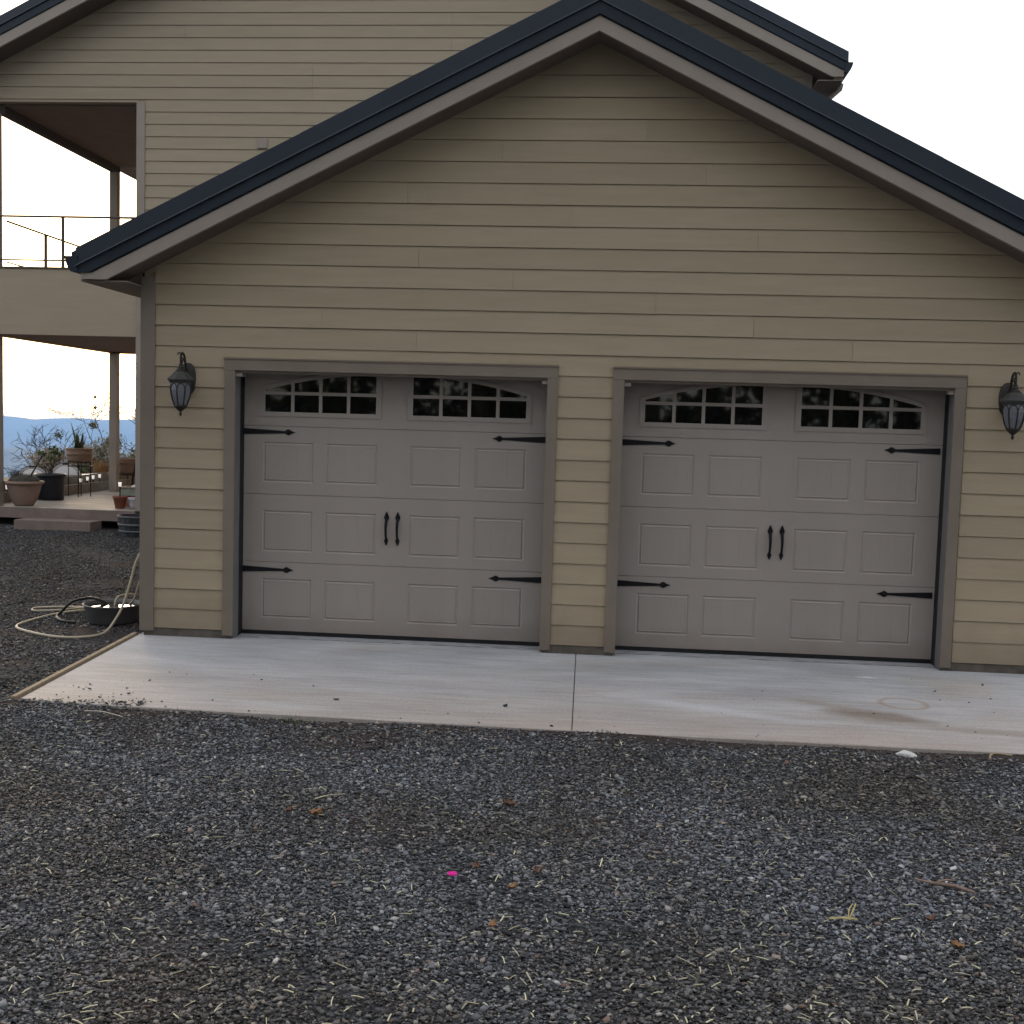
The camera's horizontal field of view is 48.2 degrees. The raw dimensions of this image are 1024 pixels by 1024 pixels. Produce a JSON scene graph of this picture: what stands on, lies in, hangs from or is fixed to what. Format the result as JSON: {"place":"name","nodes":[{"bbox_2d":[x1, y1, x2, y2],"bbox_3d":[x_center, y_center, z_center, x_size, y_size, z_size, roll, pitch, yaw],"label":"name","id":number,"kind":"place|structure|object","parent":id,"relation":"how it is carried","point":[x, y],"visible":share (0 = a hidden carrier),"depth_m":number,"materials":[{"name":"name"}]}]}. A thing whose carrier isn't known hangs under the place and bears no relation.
{"place":"outdoors","nodes":[
{"label":"outdoors","id":0,"kind":"place"},
{"bbox_2d":[3,415,134,443],"bbox_3d":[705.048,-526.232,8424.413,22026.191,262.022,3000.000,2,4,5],"label":"hill","id":1,"kind":"structure","parent":0,"point":[13,427],"depth_m":8273.57,"materials":[{"name":"blue"}]},
{"bbox_2d":[3,448,134,474],"bbox_3d":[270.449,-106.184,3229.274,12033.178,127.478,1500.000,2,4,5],"label":"hill","id":2,"kind":"structure","parent":0,"point":[8,462],"depth_m":3385.53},
{"bbox_2d":[0,490,138,513],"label":"patio","id":3,"kind":"structure","parent":0,"point":[100,500],"depth_m":18.56,"materials":[{"name":"concrete"}]},
{"bbox_2d":[3,450,46,505],"bbox_3d":[-7.577,-0.537,17.786,0.597,0.876,0.585,6,6,44],"label":"flower pot","id":4,"kind":"object","parent":3,"relation":"on","point":[23,489],"visible":1,"depth_m":17.65,"materials":[{"name":"ceramic"}]},
{"bbox_2d":[35,446,66,500],"bbox_3d":[-7.707,-0.656,19.131,0.512,0.904,0.512,2,4,5],"label":"nursery pot","id":5,"kind":"object","parent":3,"relation":"on","point":[53,487],"visible":0.97,"depth_m":18.99,"materials":[{"name":"black plastic"}]},
{"bbox_2d":[0,507,134,520],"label":"patio edge","id":6,"kind":"object","parent":3,"relation":"attached to","point":[55,513],"visible":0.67,"depth_m":17.43,"materials":[{"name":"concrete"}]},
{"bbox_2d":[4,472,134,502],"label":"retaining wall","id":7,"kind":"structure","parent":3,"relation":"on","point":[100,485],"depth_m":21.41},
{"bbox_2d":[19,466,46,474],"bbox_3d":[-8.360,-0.702,19.971,0.504,0.211,0.028,0,5,-21],"label":"half round panel","id":8,"kind":"object","parent":7,"relation":"on","point":[27,470],"visible":0.6,"depth_m":19.95,"materials":[{"name":"white plastic"}]},
{"bbox_2d":[50,463,80,474],"bbox_3d":[-8.256,-0.795,21.183,0.533,0.221,0.029,0,5,-21],"label":"half round panel","id":9,"kind":"object","parent":7,"relation":"on","point":[61,468],"visible":0.76,"depth_m":21.18,"materials":[{"name":"white plastic"}]},
{"bbox_2d":[67,461,91,496],"bbox_3d":[-7.598,-0.581,20.113,0.425,0.614,0.425,2,4,5],"label":"plant stand","id":10,"kind":"object","parent":3,"relation":"on","point":[78,466],"visible":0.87,"depth_m":20.11,"materials":[{"name":"black metal"}]},
{"bbox_2d":[65,424,93,461],"bbox_3d":[-7.579,-1.243,20.063,0.464,0.712,0.464,2,4,5],"label":"bowl planter","id":11,"kind":"object","parent":10,"relation":"on","point":[78,452],"visible":1,"depth_m":19.94,"materials":[{"name":"brown ceramic"}]},
{"bbox_2d":[112,496,127,508],"bbox_3d":[-6.085,-0.151,17.771,0.228,0.193,0.228,2,4,5],"label":"flower pot","id":12,"kind":"object","parent":3,"relation":"on","point":[119,502],"visible":1,"depth_m":17.70,"materials":[{"name":"ceramic"}]},
{"bbox_2d":[118,481,121,496],"bbox_3d":[-6.079,-0.359,17.755,0.072,0.258,0.070,2,4,5],"label":"garden light","id":13,"kind":"object","parent":12,"relation":"on","point":[119,483],"visible":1,"depth_m":17.75,"materials":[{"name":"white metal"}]},
{"bbox_2d":[118,486,134,506],"bbox_3d":[-5.912,-0.240,18.183,0.560,0.319,0.310,2,4,5],"label":"planter box","id":14,"kind":"object","parent":3,"relation":"on","point":[128,491],"visible":0.31,"depth_m":18.05,"materials":[{"name":"ceramic"}]},
{"bbox_2d":[127,497,134,508],"bbox_3d":[-5.885,-0.139,17.825,0.196,0.174,0.196,2,4,5],"label":"flower pot","id":15,"kind":"object","parent":3,"relation":"on","point":[131,501],"visible":0.63,"depth_m":17.75,"materials":[{"name":"white ceramic"}]},
{"bbox_2d":[92,460,108,472],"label":"grass tuft","id":16,"kind":"object","parent":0,"point":[101,469],"visible":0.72,"depth_m":22.46,"materials":[{"name":"brown plant"}]},
{"bbox_2d":[119,466,134,485],"bbox_3d":[-7.409,-0.705,22.079,0.486,0.580,0.498,2,4,5],"label":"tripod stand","id":17,"kind":"object","parent":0,"point":[132,476],"visible":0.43,"depth_m":21.93,"materials":[{"name":"black metal"}]},
{"bbox_2d":[119,458,134,474],"bbox_3d":[-7.398,-0.878,22.036,0.532,0.306,0.532,2,4,5],"label":"bowl planter","id":18,"kind":"object","parent":17,"relation":"on","point":[126,466],"visible":0.52,"depth_m":21.84,"materials":[{"name":"ceramic"}]},
{"bbox_2d":[22,633,575,730],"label":"pavement","id":19,"kind":"structure","parent":0,"point":[363,682],"depth_m":8.56,"materials":[{"name":"concrete"}]},
{"bbox_2d":[56,674,1006,738],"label":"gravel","id":20,"kind":"structure","parent":19,"relation":"on","point":[504,705],"depth_m":7.98,"materials":[{"name":"gravel"}]},
{"bbox_2d":[0,691,1016,755],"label":"gravel","id":21,"kind":"structure","parent":0,"point":[138,704],"depth_m":7.63,"materials":[{"name":"grey gravel"}]},
{"bbox_2d":[0,440,1023,1023],"bbox_3d":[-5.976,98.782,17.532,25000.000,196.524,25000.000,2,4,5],"label":"ground","id":22,"kind":"structure","parent":0,"point":[130,628],"depth_m":5.18,"materials":[{"name":"grey gravel"}]},
{"bbox_2d":[4,424,91,474],"bbox_3d":[-15.233,-0.541,38.096,3.767,4.926,4.631,2,4,5],"label":"bare tree","id":23,"kind":"object","parent":22,"relation":"on","point":[35,446],"visible":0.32,"depth_m":36.97,"materials":[{"name":"brown plant"}]},
{"bbox_2d":[14,518,101,531],"bbox_3d":[-6.834,0.234,17.244,1.180,0.228,0.390,2,4,5],"label":"concrete step","id":24,"kind":"object","parent":22,"relation":"on","point":[56,524],"visible":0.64,"depth_m":17.06,"materials":[{"name":"grey concrete"}]},
{"bbox_2d":[0,525,143,699],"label":"gravel","id":25,"kind":"structure","parent":22,"relation":"on","point":[18,593],"depth_m":12.47,"materials":[{"name":"grey gravel"}]},
{"bbox_2d":[15,552,139,638],"bbox_3d":[-3.891,0.616,10.893,1.111,0.916,1.519,6,6,42],"label":"garden hose","id":26,"kind":"object","parent":25,"relation":"on","point":[81,610],"visible":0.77,"depth_m":10.59,"materials":[{"name":"beige rubber"}]},
{"bbox_2d":[31,593,137,611],"bbox_3d":[-4.081,0.889,11.289,1.318,0.214,0.509,1,4,-8],"label":"garden hose","id":27,"kind":"object","parent":25,"relation":"on","point":[78,607],"visible":0.52,"depth_m":11.33,"materials":[{"name":"beige rubber"}]},
{"bbox_2d":[11,632,137,699],"bbox_3d":[-3.389,1.235,9.038,0.036,0.138,2.449,2,4,1],"label":"edging board","id":28,"kind":"object","parent":22,"relation":"on","point":[44,681],"visible":0.36,"depth_m":8.77,"materials":[{"name":"brown wood"}]},
{"bbox_2d":[39,358,135,447],"bbox_3d":[-13.321,-1.734,39.705,5.997,7.086,4.269,0,4,-15],"label":"bare tree","id":29,"kind":"object","parent":22,"relation":"on","point":[93,426],"visible":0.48,"depth_m":38.54,"materials":[{"name":"brown plant"}]},
{"bbox_2d":[84,710,122,716],"bbox_3d":[-2.662,1.313,7.479,0.314,0.012,0.032,3,5,21],"label":"twig","id":30,"kind":"object","parent":22,"relation":"on","point":[104,712],"visible":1,"depth_m":7.49,"materials":[{"name":"beige wood"}]},
{"bbox_2d":[82,599,138,624],"bbox_3d":[-3.837,0.962,11.009,0.562,0.178,0.562,2,4,5],"label":"feed tub","id":31,"kind":"object","parent":22,"relation":"on","point":[98,612],"visible":0.89,"depth_m":10.83,"materials":[{"name":"grey rubber"}]},
{"bbox_2d":[55,596,109,623],"bbox_3d":[-4.154,0.937,10.966,0.480,0.211,0.372,2,4,5],"label":"garden hose","id":32,"kind":"object","parent":31,"relation":"in","point":[70,603],"visible":1,"depth_m":11.08,"materials":[{"name":"black rubber"}]},
{"bbox_2d":[129,582,138,603],"bbox_3d":[-3.486,0.716,10.972,0.565,0.422,0.050,4,5,31],"label":"garden hose","id":33,"kind":"object","parent":31,"relation":"in","point":[135,595],"visible":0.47,"depth_m":11.08,"materials":[{"name":"beige rubber"}]},
{"bbox_2d":[117,514,139,536],"bbox_3d":[-5.480,0.193,16.788,0.591,0.295,0.588,2,4,5],"label":"half barrel","id":34,"kind":"object","parent":22,"relation":"on","point":[128,525],"visible":0.57,"depth_m":16.54,"materials":[{"name":"grey wood"}]},
{"bbox_2d":[285,805,292,811],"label":"fallen leaf","id":35,"kind":"object","parent":22,"relation":"on","point":[289,808],"visible":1,"depth_m":5.79,"materials":[{"name":"brown plant"}]},
{"bbox_2d":[273,712,313,723],"bbox_3d":[-1.451,1.349,7.514,0.326,0.079,0.136,2,4,5],"label":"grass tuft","id":36,"kind":"object","parent":22,"relation":"on","point":[294,719],"visible":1,"depth_m":7.53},
{"bbox_2d":[315,793,344,798],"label":"twig","id":37,"kind":"object","parent":22,"relation":"on","point":[330,795],"visible":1,"depth_m":6.07,"materials":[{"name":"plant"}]},
{"bbox_2d":[0,0,853,513],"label":"house","id":38,"kind":"structure","parent":22,"relation":"on","point":[160,100],"depth_m":16.82,"materials":[{"name":"paint"}]},
{"bbox_2d":[448,871,456,875],"bbox_3d":[-0.263,1.595,5.054,0.044,0.009,0.030,2,4,5],"label":"plastic scrap","id":39,"kind":"object","parent":22,"relation":"on","point":[452,873],"visible":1,"depth_m":5.05,"materials":[{"name":"pink plastic"}]},
{"bbox_2d":[471,861,479,867],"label":"fallen leaf","id":40,"kind":"object","parent":22,"relation":"on","point":[476,864],"visible":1,"depth_m":5.13,"materials":[{"name":"brown plant"}]},
{"bbox_2d":[488,919,496,926],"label":"fallen leaf","id":41,"kind":"object","parent":22,"relation":"on","point":[493,922],"visible":1,"depth_m":4.54,"materials":[{"name":"orange plant"}]},
{"bbox_2d":[503,798,515,805],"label":"fallen leaf","id":42,"kind":"object","parent":22,"relation":"on","point":[507,802],"visible":1,"depth_m":6.00,"materials":[{"name":"brown plant"}]},
{"bbox_2d":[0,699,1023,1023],"bbox_3d":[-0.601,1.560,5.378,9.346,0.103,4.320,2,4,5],"label":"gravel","id":43,"kind":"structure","parent":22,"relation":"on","point":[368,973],"depth_m":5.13,"materials":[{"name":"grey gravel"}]},
{"bbox_2d":[308,807,321,814],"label":"fallen leaf","id":44,"kind":"object","parent":43,"relation":"on","point":[314,811],"visible":1,"depth_m":5.75,"materials":[{"name":"orange plant"}]},
{"bbox_2d":[508,882,516,887],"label":"fallen leaf","id":45,"kind":"object","parent":43,"relation":"on","point":[513,885],"visible":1,"depth_m":4.90,"materials":[{"name":"orange plant"}]},
{"bbox_2d":[915,878,974,893],"bbox_3d":[1.933,1.653,5.106,0.254,0.026,0.071,4,5,29],"label":"stick","id":46,"kind":"object","parent":43,"relation":"on","point":[938,883],"visible":1,"depth_m":5.09,"materials":[{"name":"brown wood"}]},
{"bbox_2d":[951,939,963,947],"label":"fallen leaf","id":47,"kind":"object","parent":43,"relation":"on","point":[956,943],"visible":1,"depth_m":4.49,"materials":[{"name":"brown plant"}]},
{"bbox_2d":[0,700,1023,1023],"bbox_3d":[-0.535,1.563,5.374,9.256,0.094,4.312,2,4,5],"label":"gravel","id":48,"kind":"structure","parent":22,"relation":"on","point":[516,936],"depth_m":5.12,"materials":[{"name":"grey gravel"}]},
{"bbox_2d":[825,904,857,919],"bbox_3d":[1.374,1.655,4.722,0.152,0.045,0.070,-1,5,-27],"label":"straw clump","id":49,"kind":"object","parent":48,"relation":"on","point":[848,917],"visible":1,"depth_m":4.72,"materials":[{"name":"beige plant"}]},
{"bbox_2d":[0,706,1023,1023],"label":"straw","id":50,"kind":"object","parent":22,"relation":"on","point":[506,916],"visible":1,"depth_m":4.60,"materials":[{"name":"beige plant"}]},
{"bbox_2d":[533,866,540,872],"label":"fallen leaf","id":51,"kind":"object","parent":22,"relation":"on","point":[536,869],"visible":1,"depth_m":5.08,"materials":[{"name":"brown plant"}]},
{"bbox_2d":[64,0,1023,673],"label":"garage","id":52,"kind":"structure","parent":22,"relation":"on","point":[590,326],"depth_m":9.77,"materials":[{"name":"paint"}]},
{"bbox_2d":[167,352,195,415],"bbox_3d":[-2.841,-1.101,9.860,0.240,0.554,0.304,2,4,5],"label":"wall lantern","id":53,"kind":"object","parent":52,"relation":"attached to","point":[181,379],"depth_m":9.79,"materials":[{"name":"brown metal"}]},
{"bbox_2d":[242,373,546,645],"bbox_3d":[-1.060,-0.096,10.183,2.720,2.491,0.109,2,4,5],"label":"garage door","id":54,"kind":"structure","parent":52,"relation":"in","point":[391,508],"depth_m":10.19,"materials":[{"name":"paint"}]},
{"bbox_2d":[615,383,945,662],"bbox_3d":[2.293,0.020,9.905,2.720,2.491,0.109,2,4,5],"label":"garage door","id":55,"kind":"structure","parent":52,"relation":"in","point":[797,522],"depth_m":9.91,"materials":[{"name":"paint"}]},
{"bbox_2d":[998,372,1023,439],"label":"wall lantern","id":56,"kind":"object","parent":52,"relation":"attached to","point":[1011,402],"depth_m":9.22,"materials":[{"name":"brown metal"}]},
{"bbox_2d":[896,750,916,757],"bbox_3d":[2.457,1.514,7.135,0.128,0.058,0.083,2,4,5],"label":"rock","id":57,"kind":"object","parent":22,"relation":"on","point":[908,754],"visible":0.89,"depth_m":7.11,"materials":[{"name":"white stone"}]},
{"bbox_2d":[926,914,935,920],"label":"fallen leaf","id":58,"kind":"object","parent":22,"relation":"on","point":[932,917],"visible":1,"depth_m":4.73,"materials":[{"name":"brown plant"}]},
{"bbox_2d":[989,752,1011,759],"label":"twig","id":59,"kind":"object","parent":22,"relation":"on","point":[996,753],"visible":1,"depth_m":7.08,"materials":[{"name":"brown wood"}]},
{"bbox_2d":[0,0,1023,419],"label":"sky","id":60,"kind":"structure","parent":0,"point":[945,76],"materials":[{"name":"white"}]},
{"bbox_2d":[236,633,935,667],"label":"floor","id":61,"kind":"structure","parent":0,"point":[659,653],"depth_m":10.05,"materials":[{"name":"concrete"}]},
{"bbox_2d":[572,654,1023,754],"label":"pavement","id":62,"kind":"structure","parent":0,"point":[791,703],"depth_m":8.30,"materials":[{"name":"concrete"}]},
{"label":"garden bed","id":63,"kind":"structure","parent":0,"visible":0},
{"bbox_2d":[23,447,61,470],"bbox_3d":[-9.663,-1.016,23.577,0.703,0.698,0.609,2,4,5],"label":"shrub","id":64,"kind":"object","parent":63,"relation":"on","point":[33,462],"visible":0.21,"depth_m":23.44,"materials":[{"name":"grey plant"}]},
{"bbox_2d":[28,442,66,472],"bbox_3d":[-9.144,-0.978,22.830,0.883,0.838,0.841,2,4,5],"label":"shrub","id":65,"kind":"object","parent":63,"relation":"on","point":[44,460],"visible":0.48,"depth_m":22.74,"materials":[{"name":"green plant"}]},
{"bbox_2d":[79,467,89,473],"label":"shrub","id":66,"kind":"object","parent":63,"relation":"on","point":[85,469],"visible":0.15,"depth_m":22.21,"materials":[{"name":"green plant"}]},
{"bbox_2d":[69,451,100,472],"bbox_3d":[-8.652,-0.937,23.183,0.717,0.677,0.681,2,4,5],"label":"shrub","id":67,"kind":"object","parent":63,"relation":"on","point":[94,457],"visible":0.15,"depth_m":23.09,"materials":[{"name":"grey plant"}]},
{"bbox_2d":[84,440,104,471],"bbox_3d":[-8.773,-1.107,23.995,0.917,0.820,0.759,2,4,5],"label":"shrub","id":68,"kind":"object","parent":63,"relation":"on","point":[93,455],"visible":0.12,"depth_m":23.90,"materials":[{"name":"green plant"}]},
{"bbox_2d":[79,430,128,469],"bbox_3d":[-8.341,-1.225,23.614,1.111,1.204,0.890,2,4,5],"label":"shrub","id":69,"kind":"object","parent":63,"relation":"on","point":[105,445],"visible":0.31,"depth_m":23.54,"materials":[{"name":"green plant"}]},
{"bbox_2d":[127,442,134,457],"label":"shrub","id":70,"kind":"object","parent":63,"relation":"on","point":[131,450],"visible":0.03,"depth_m":23.84,"materials":[{"name":"green plant"}]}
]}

